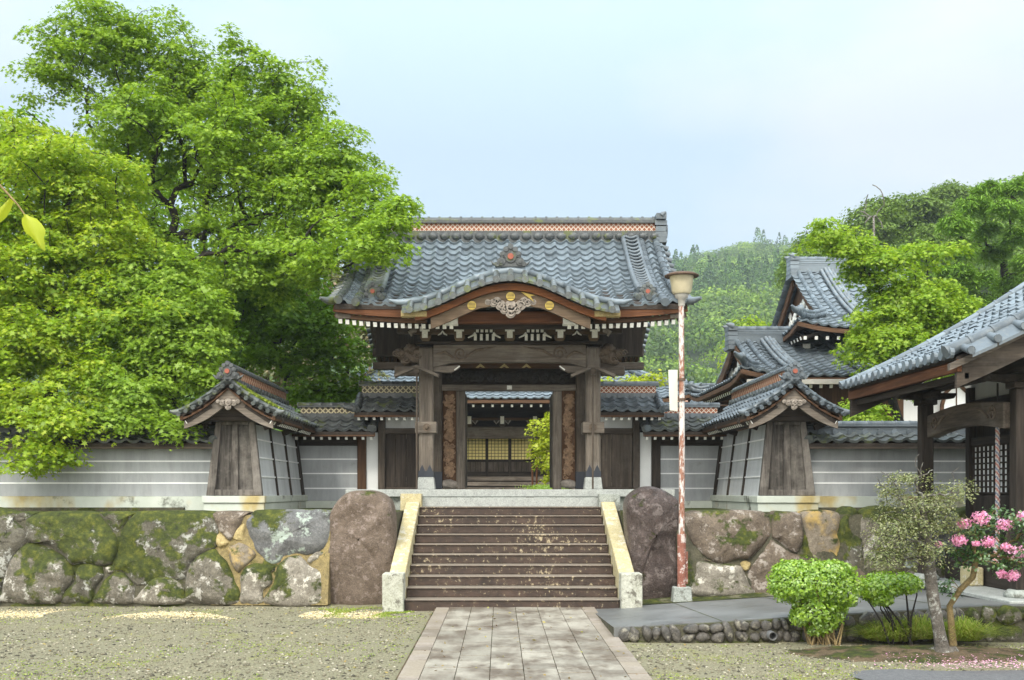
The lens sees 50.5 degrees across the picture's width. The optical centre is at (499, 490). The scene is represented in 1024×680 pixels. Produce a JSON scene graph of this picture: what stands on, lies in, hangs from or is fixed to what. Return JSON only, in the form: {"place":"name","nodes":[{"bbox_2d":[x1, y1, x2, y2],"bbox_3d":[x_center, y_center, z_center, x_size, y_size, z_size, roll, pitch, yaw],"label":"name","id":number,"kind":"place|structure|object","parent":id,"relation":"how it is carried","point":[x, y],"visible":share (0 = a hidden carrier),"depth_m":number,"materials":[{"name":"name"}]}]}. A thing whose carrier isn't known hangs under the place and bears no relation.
{"place":"outdoors","nodes":[
{"label":"outdoors","id":0,"kind":"place"},
{"bbox_2d":[0,184,44,250],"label":"overhanging twig","id":1,"kind":"object","parent":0,"point":[34,228],"visible":1,"depth_m":3.00,"materials":[{"name":"green plant"}]},
{"bbox_2d":[42,508,769,540],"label":"terrace","id":2,"kind":"structure","parent":0,"point":[399,514],"depth_m":18.38,"materials":[{"name":"grey stone"}]},
{"bbox_2d":[0,105,196,480],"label":"maple tree","id":3,"kind":"object","parent":2,"relation":"on","point":[27,158],"visible":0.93,"depth_m":19.12,"materials":[{"name":"green plant"}]},
{"bbox_2d":[0,105,196,417],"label":"tree","id":4,"kind":"object","parent":2,"relation":"on","point":[35,115],"visible":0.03,"depth_m":31.35,"materials":[{"name":"green plant"}]},
{"bbox_2d":[0,421,217,510],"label":"boundary wall","id":5,"kind":"structure","parent":2,"relation":"on","point":[136,472],"depth_m":18.35,"materials":[{"name":"paint"}]},
{"bbox_2d":[55,241,245,450],"bbox_3d":[-6.172,-2.142,19.331,3.049,4.993,4.048,0,0,-31],"label":"maple tree","id":6,"kind":"object","parent":2,"relation":"on","point":[169,346],"visible":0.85,"depth_m":18.89,"materials":[{"name":"green plant"}]},
{"bbox_2d":[0,0,425,416],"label":"maple tree","id":7,"kind":"object","parent":2,"relation":"on","point":[228,134],"visible":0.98,"depth_m":22.13,"materials":[{"name":"green plant"}]},
{"bbox_2d":[130,140,350,428],"bbox_3d":[-8.671,-5.860,36.050,8.736,12.441,6.552,0,0,0],"label":"tree","id":8,"kind":"object","parent":2,"relation":"on","point":[189,387],"visible":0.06,"depth_m":35.48,"materials":[{"name":"green plant"}]},
{"bbox_2d":[170,361,318,511],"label":"return wall","id":9,"kind":"structure","parent":2,"relation":"on","point":[255,463],"depth_m":18.08,"materials":[{"name":"wood"}]},
{"bbox_2d":[233,379,283,409],"bbox_3d":[-4.065,-1.615,18.262,0.487,0.478,1.452,0,0,17],"label":"roof moss","id":10,"kind":"object","parent":9,"relation":"on","point":[258,396],"visible":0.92,"depth_m":18.16,"materials":[{"name":"green plant"}]},
{"bbox_2d":[181,239,375,412],"bbox_3d":[-5.764,-3.078,26.319,3.834,6.873,6.717,0,0,-42],"label":"maple tree","id":11,"kind":"object","parent":2,"relation":"on","point":[253,327],"visible":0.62,"depth_m":25.00,"materials":[{"name":"green plant"}]},
{"bbox_2d":[247,261,390,409],"bbox_3d":[-5.774,-3.520,32.836,5.599,7.744,3.103,0,0,0],"label":"tree","id":12,"kind":"object","parent":2,"relation":"on","point":[363,335],"visible":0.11,"depth_m":32.70,"materials":[{"name":"green plant"}]},
{"bbox_2d":[292,402,378,507],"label":"plaster wall","id":13,"kind":"structure","parent":2,"relation":"on","point":[333,451],"depth_m":21.93,"materials":[{"name":"paint"}]},
{"bbox_2d":[345,489,674,509],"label":"stone platform","id":14,"kind":"structure","parent":2,"relation":"on","point":[393,495],"depth_m":19.42,"materials":[{"name":"stone"}]},
{"bbox_2d":[343,381,418,488],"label":"wing wall","id":15,"kind":"structure","parent":14,"relation":"on","point":[391,452],"depth_m":21.93,"materials":[{"name":"tile"}]},
{"bbox_2d":[386,434,418,486],"bbox_3d":[-1.899,-0.612,21.965,0.829,1.070,0.030,0,0,0],"label":"door","id":16,"kind":"structure","parent":15,"relation":"in","point":[400,448],"depth_m":21.95,"materials":[{"name":"brown wood"}]},
{"bbox_2d":[394,365,438,488],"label":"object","id":17,"kind":"object","parent":14,"relation":"on","point":[416,368],"visible":1,"depth_m":19.93,"materials":[{"name":"brown wood"}]},
{"bbox_2d":[319,211,701,488],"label":"temple gate","id":18,"kind":"structure","parent":14,"relation":"on","point":[462,306],"depth_m":20.25,"materials":[{"name":"grey tile"}]},
{"bbox_2d":[465,394,466,487],"bbox_3d":[-0.720,-1.018,22.550,0.060,1.905,0.860,0,0,0],"label":"door leaf","id":19,"kind":"structure","parent":18,"relation":"in","point":[465,394],"depth_m":22.12,"materials":[{"name":"brown wood"}]},
{"bbox_2d":[550,394,551,487],"bbox_3d":[1.080,-1.018,22.550,0.060,1.905,0.860,0,0,0],"label":"door leaf","id":20,"kind":"structure","parent":18,"relation":"in","point":[551,394],"depth_m":22.17,"materials":[{"name":"brown wood"}]},
{"bbox_2d":[570,365,615,488],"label":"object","id":21,"kind":"object","parent":14,"relation":"on","point":[593,368],"visible":1,"depth_m":19.93,"materials":[{"name":"brown wood"}]},
{"bbox_2d":[601,381,670,488],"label":"wing wall","id":22,"kind":"structure","parent":14,"relation":"on","point":[625,405],"depth_m":21.93,"materials":[{"name":"grey tile"}]},
{"bbox_2d":[601,434,631,486],"bbox_3d":[2.258,-0.612,21.965,0.829,1.070,0.030,0,0,0],"label":"door","id":23,"kind":"structure","parent":22,"relation":"in","point":[621,443],"depth_m":21.96,"materials":[{"name":"brown wood"}]},
{"bbox_2d":[639,402,726,507],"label":"plaster wall","id":24,"kind":"structure","parent":2,"relation":"on","point":[701,451],"depth_m":21.93,"materials":[{"name":"white paint"}]},
{"bbox_2d":[701,361,849,511],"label":"return wall","id":25,"kind":"structure","parent":2,"relation":"on","point":[764,464],"depth_m":18.09,"materials":[{"name":"grey tile"}]},
{"bbox_2d":[804,420,964,510],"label":"boundary wall","id":26,"kind":"structure","parent":2,"relation":"on","point":[851,461],"depth_m":18.35,"materials":[{"name":"grey paint"}]},
{"bbox_2d":[789,216,986,420],"bbox_3d":[8.834,-2.892,23.999,4.106,6.515,2.909,0,0,-16],"label":"maple tree","id":27,"kind":"object","parent":2,"relation":"on","point":[904,314],"visible":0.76,"depth_m":23.81,"materials":[{"name":"green plant"}]},
{"bbox_2d":[316,366,701,488],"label":"temple hall","id":28,"kind":"structure","parent":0,"point":[498,442],"depth_m":40.63,"materials":[{"name":"brown wood"}]},
{"bbox_2d":[467,439,485,459],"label":"window","id":29,"kind":"structure","parent":28,"relation":"in","point":[476,448],"depth_m":40.66,"materials":[{"name":"paper"}]},
{"bbox_2d":[488,439,508,459],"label":"window","id":30,"kind":"structure","parent":28,"relation":"in","point":[498,449],"depth_m":40.66,"materials":[{"name":"paper"}]},
{"bbox_2d":[511,439,531,459],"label":"window","id":31,"kind":"structure","parent":28,"relation":"in","point":[518,446],"depth_m":40.66,"materials":[{"name":"paper"}]},
{"bbox_2d":[0,604,1023,679],"bbox_3d":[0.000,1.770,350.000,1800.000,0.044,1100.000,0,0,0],"label":"ground","id":32,"kind":"structure","parent":0,"point":[371,627],"depth_m":12.18,"materials":[{"name":"grey gravel"}]},
{"bbox_2d":[0,507,331,606],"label":"retaining wall","id":33,"kind":"structure","parent":32,"relation":"on","point":[179,558],"depth_m":16.73,"materials":[{"name":"stone"}]},
{"bbox_2d":[0,607,381,622],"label":"pale gravel","id":34,"kind":"structure","parent":32,"relation":"on","point":[40,615],"depth_m":15.44,"materials":[{"name":"beige gravel"}]},
{"bbox_2d":[328,490,396,604],"bbox_3d":[-2.247,0.963,17.158,1.295,1.947,0.800,0,0,0],"label":"standing boulder","id":35,"kind":"object","parent":32,"relation":"on","point":[363,564],"visible":0.77,"depth_m":16.85,"materials":[{"name":"brown stone"}]},
{"bbox_2d":[318,604,423,619],"bbox_3d":[-1.880,1.765,15.778,1.650,0.054,1.964,0,0,0],"label":"stair foot moss","id":36,"kind":"object","parent":32,"relation":"on","point":[337,611],"visible":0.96,"depth_m":15.73,"materials":[{"name":"green plant"}]},
{"bbox_2d":[3,607,1007,679],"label":"fallen leaves","id":37,"kind":"object","parent":32,"relation":"on","point":[384,649],"visible":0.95,"depth_m":12.41,"materials":[{"name":"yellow plant"}]},
{"bbox_2d":[382,494,641,611],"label":"stone staircase","id":38,"kind":"structure","parent":32,"relation":"on","point":[511,552],"depth_m":17.33,"materials":[{"name":"stone"}]},
{"bbox_2d":[0,606,1023,679],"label":"moss sprigs","id":39,"kind":"object","parent":32,"relation":"on","point":[388,652],"visible":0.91,"depth_m":11.43,"materials":[{"name":"green plant"}]},
{"bbox_2d":[596,614,613,635],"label":"walkway kerb","id":40,"kind":"structure","parent":32,"relation":"on","point":[609,627],"depth_m":13.39,"materials":[{"name":"grey stone"}]},
{"bbox_2d":[623,486,678,604],"bbox_3d":[2.450,0.900,17.141,0.945,1.948,0.841,0,0,0],"label":"standing boulder","id":41,"kind":"object","parent":32,"relation":"on","point":[650,513],"visible":0.77,"depth_m":16.84,"materials":[{"name":"stone"}]},
{"bbox_2d":[664,271,698,602],"bbox_3d":[2.747,-0.776,16.420,0.524,5.081,0.524,0,0,0],"label":"street lamp","id":42,"kind":"object","parent":32,"relation":"on","point":[681,282],"visible":0.99,"depth_m":16.38,"materials":[{"name":"metal"}]},
{"bbox_2d":[668,370,677,410],"bbox_3d":[2.611,-1.514,16.366,0.179,0.627,0.028,0,0,-28],"label":"blank board","id":43,"kind":"object","parent":42,"relation":"attached to","point":[673,388],"visible":1,"depth_m":16.36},
{"bbox_2d":[642,592,772,604],"bbox_3d":[7.475,1.556,16.620,11.050,0.326,0.760,0,0,0],"label":"moss strip","id":44,"kind":"object","parent":32,"relation":"on","point":[668,599],"visible":0.22,"depth_m":16.51,"materials":[{"name":"green plant"}]},
{"bbox_2d":[766,555,864,645],"bbox_3d":[3.600,1.263,12.428,1.113,1.049,0.975,0,0,0],"label":"clipped shrub","id":45,"kind":"object","parent":32,"relation":"on","point":[823,597],"visible":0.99,"depth_m":12.22,"materials":[{"name":"green plant"}]},
{"bbox_2d":[618,605,1023,643],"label":"edging wall","id":46,"kind":"structure","parent":32,"relation":"on","point":[755,631],"depth_m":12.64,"materials":[{"name":"stone"}]},
{"bbox_2d":[766,630,777,640],"bbox_3d":[3.144,1.675,12.580,0.104,0.102,0.160,0,0,0],"label":"drain pipe","id":47,"kind":"object","parent":46,"relation":"attached to","point":[774,635],"visible":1,"depth_m":12.54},
{"bbox_2d":[596,587,1023,636],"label":"walkway","id":48,"kind":"structure","parent":46,"relation":"on","point":[731,610],"depth_m":13.93,"materials":[{"name":"grey concrete"}]},
{"bbox_2d":[676,505,981,605],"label":"retaining wall","id":49,"kind":"structure","parent":32,"relation":"on","point":[733,552],"depth_m":16.80,"materials":[{"name":"grey stone"}]},
{"bbox_2d":[787,645,1023,663],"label":"soil mound","id":50,"kind":"object","parent":32,"relation":"on","point":[870,653],"visible":0.93,"depth_m":11.52,"materials":[{"name":"brown soil"}]},
{"bbox_2d":[830,615,932,641],"bbox_3d":[4.494,1.574,12.490,1.523,0.279,1.257,0,0,26],"label":"grass clump","id":51,"kind":"object","parent":50,"relation":"on","point":[878,634],"visible":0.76,"depth_m":12.35,"materials":[{"name":"green plant"}]},
{"bbox_2d":[859,571,924,644],"bbox_3d":[4.447,1.335,12.347,0.743,0.864,0.660,0,0,0],"label":"clipped shrub","id":52,"kind":"object","parent":50,"relation":"on","point":[888,588],"visible":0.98,"depth_m":12.23,"materials":[{"name":"green plant"}]},
{"bbox_2d":[860,454,980,652],"bbox_3d":[4.517,0.731,11.650,1.276,2.261,0.895,0,0,0],"label":"garden tree","id":53,"kind":"object","parent":50,"relation":"on","point":[926,548],"visible":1,"depth_m":11.59,"materials":[{"name":"green plant"}]},
{"bbox_2d":[934,504,1023,645],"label":"flowering shrub","id":54,"kind":"object","parent":50,"relation":"on","point":[1015,553],"visible":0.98,"depth_m":11.76,"materials":[{"name":"pink plant"}]},
{"bbox_2d":[793,652,1023,668],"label":"fallen petals","id":55,"kind":"object","parent":32,"relation":"on","point":[975,661],"visible":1,"depth_m":10.74,"materials":[{"name":"pink plant"}]},
{"bbox_2d":[0,0,1023,321],"label":"sky","id":56,"kind":"structure","parent":0,"point":[729,119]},
{"bbox_2d":[20,221,1019,406],"bbox_3d":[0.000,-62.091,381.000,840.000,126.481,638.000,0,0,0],"label":"hills","id":57,"kind":"structure","parent":0,"point":[695,356],"depth_m":223.80,"materials":[{"name":"green plant"}]},
{"bbox_2d":[2,318,300,428],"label":"hill forest","id":58,"kind":"object","parent":57,"relation":"on","point":[270,378],"depth_m":225.61,"materials":[{"name":"green plant"}]},
{"bbox_2d":[294,227,796,411],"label":"forest","id":59,"kind":"object","parent":57,"relation":"on","point":[710,318],"visible":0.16,"depth_m":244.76,"materials":[{"name":"green plant"}]},
{"bbox_2d":[717,313,771,367],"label":"hillside tree","id":60,"kind":"object","parent":57,"relation":"on","point":[750,321],"visible":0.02,"depth_m":70.07,"materials":[{"name":"green plant"}]},
{"bbox_2d":[772,249,797,291],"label":"hillside tree","id":61,"kind":"object","parent":57,"relation":"on","point":[780,284],"visible":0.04,"depth_m":95.06,"materials":[{"name":"green plant"}]},
{"bbox_2d":[774,248,827,279],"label":"hillside tree","id":62,"kind":"object","parent":57,"relation":"on","point":[807,254],"visible":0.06,"depth_m":71.86,"materials":[{"name":"green plant"}]},
{"bbox_2d":[785,221,881,259],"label":"hillside tree","id":63,"kind":"object","parent":57,"relation":"on","point":[797,243],"visible":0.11,"depth_m":73.40,"materials":[{"name":"green plant"}]},
{"bbox_2d":[860,184,884,244],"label":"bare tree","id":64,"kind":"object","parent":57,"relation":"on","point":[873,219],"visible":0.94,"depth_m":65.94,"materials":[{"name":"brown plant"}]},
{"bbox_2d":[833,195,913,253],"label":"hillside tree","id":65,"kind":"object","parent":57,"relation":"on","point":[886,215],"visible":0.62,"depth_m":77.32,"materials":[{"name":"green plant"}]},
{"bbox_2d":[885,190,957,267],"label":"hillside tree","id":66,"kind":"object","parent":57,"relation":"on","point":[924,208],"visible":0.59,"depth_m":80.76,"materials":[{"name":"green plant"}]},
{"bbox_2d":[845,172,1023,309],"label":"hillside wood","id":67,"kind":"object","parent":57,"relation":"on","point":[981,269],"visible":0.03,"depth_m":107.83,"materials":[{"name":"green plant"}]},
{"bbox_2d":[895,223,976,282],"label":"hillside tree","id":68,"kind":"object","parent":57,"relation":"on","point":[926,233],"visible":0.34,"depth_m":75.45,"materials":[{"name":"green plant"}]},
{"bbox_2d":[928,178,974,220],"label":"hillside tree","id":69,"kind":"object","parent":57,"relation":"on","point":[952,191],"visible":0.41,"depth_m":84.98,"materials":[{"name":"green plant"}]},
{"bbox_2d":[395,607,651,679],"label":"path","id":70,"kind":"structure","parent":0,"point":[603,657],"depth_m":11.82,"materials":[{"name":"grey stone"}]},
{"bbox_2d":[665,383,727,433],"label":"corridor building","id":71,"kind":"structure","parent":0,"point":[721,408],"depth_m":45.20,"materials":[{"name":"grey tile"}]},
{"bbox_2d":[867,612,986,638],"bbox_3d":[4.822,1.540,12.497,1.508,0.296,1.147,0,0,0],"label":"grass clump","id":72,"kind":"object","parent":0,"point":[919,621],"visible":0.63,"depth_m":12.33,"materials":[{"name":"green plant"}]},
{"bbox_2d":[839,282,1023,603],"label":"shrine hall","id":73,"kind":"structure","parent":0,"point":[981,352],"depth_m":15.04,"materials":[{"name":"grey tile"}]},
{"bbox_2d":[972,443,1008,493],"bbox_3d":[7.119,-0.315,15.660,0.058,0.712,1.268,0,0,0],"label":"lattice window","id":74,"kind":"structure","parent":73,"relation":"in","point":[983,456],"depth_m":15.79,"materials":[{"name":"grey paper"}]},
{"bbox_2d":[973,495,1008,549],"bbox_3d":[7.119,0.455,15.660,0.058,0.790,1.240,0,0,0],"label":"door panel","id":75,"kind":"structure","parent":73,"relation":"in","point":[985,501],"depth_m":15.76,"materials":[{"name":"brown wood"}]},
{"bbox_2d":[991,383,1001,562],"bbox_3d":[6.688,-0.234,14.600,0.147,2.431,0.138,0,0,0],"label":"bell rope","id":76,"kind":"object","parent":73,"relation":"hanging from","point":[997,466],"visible":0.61,"depth_m":14.58,"materials":[{"name":"grey fabric"}]},
{"bbox_2d":[1004,530,1009,554],"bbox_3d":[6.830,0.425,14.425,0.463,0.888,0.067,0,0,-24],"label":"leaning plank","id":77,"kind":"object","parent":73,"relation":"on","point":[1008,536],"visible":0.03,"depth_m":14.37,"materials":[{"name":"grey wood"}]},
{"bbox_2d":[849,669,1023,679],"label":"asphalt path","id":78,"kind":"structure","parent":0,"point":[895,674],"depth_m":10.26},
{"bbox_2d":[960,566,983,585],"bbox_3d":[6.595,1.190,15.175,0.190,0.261,0.350,0,0,0],"label":"ochre block","id":79,"kind":"object","parent":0,"point":[965,575],"depth_m":15.01,"materials":[{"name":"stone"}]},
{"bbox_2d":[923,615,1021,640],"bbox_3d":[5.249,1.554,12.430,1.284,0.292,1.270,0,0,-33],"label":"grass clump","id":80,"kind":"object","parent":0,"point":[971,631],"visible":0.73,"depth_m":12.28,"materials":[{"name":"green plant"}]},
{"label":"courtyard ground","id":81,"kind":"structure","parent":0,"visible":0},
{"bbox_2d":[531,465,533,484],"bbox_3d":[0.925,-0.368,31.000,0.079,0.818,0.056,0,0,0],"label":"stake","id":82,"kind":"object","parent":81,"relation":"on","point":[532,475],"visible":0.59,"depth_m":30.98,"materials":[{"name":"red wood"}]},
{"bbox_2d":[536,464,537,484],"bbox_3d":[1.051,-0.368,31.000,0.052,0.817,0.052,0,0,23],"label":"stake","id":83,"kind":"object","parent":81,"relation":"on","point":[537,475],"visible":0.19,"depth_m":30.98,"materials":[{"name":"red wood"}]},
{"bbox_2d":[515,484,566,488],"bbox_3d":[1.222,-0.070,29.058,1.801,0.248,1.794,0,0,31],"label":"grass clump","id":84,"kind":"object","parent":81,"relation":"on","point":[540,486],"visible":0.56,"depth_m":28.85,"materials":[{"name":"green plant"}]},
{"bbox_2d":[522,369,667,487],"bbox_3d":[2.670,-1.679,30.012,4.147,3.426,1.703,0,0,0],"label":"maple tree","id":85,"kind":"object","parent":81,"relation":"on","point":[541,445],"visible":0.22,"depth_m":29.94,"materials":[{"name":"green plant"}]},
{"bbox_2d":[684,322,928,430],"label":"annex building","id":86,"kind":"structure","parent":81,"relation":"on","point":[754,352],"depth_m":28.86,"materials":[{"name":"grey tile"}]},
{"bbox_2d":[723,253,981,420],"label":"temple residence","id":87,"kind":"structure","parent":81,"relation":"on","point":[815,300],"depth_m":30.66,"materials":[{"name":"grey tile"}]},
{"bbox_2d":[940,387,965,409],"bbox_3d":[12.550,-2.205,29.888,0.920,1.591,0.185,0,0,0],"label":"bell window","id":88,"kind":"structure","parent":87,"relation":"in","point":[959,398],"depth_m":29.86,"materials":[{"name":"white paint"}]},
{"bbox_2d":[929,175,1023,308],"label":"weeping tree","id":89,"kind":"object","parent":81,"relation":"on","point":[1006,204],"visible":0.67,"depth_m":42.07,"materials":[{"name":"green plant"}]}
]}

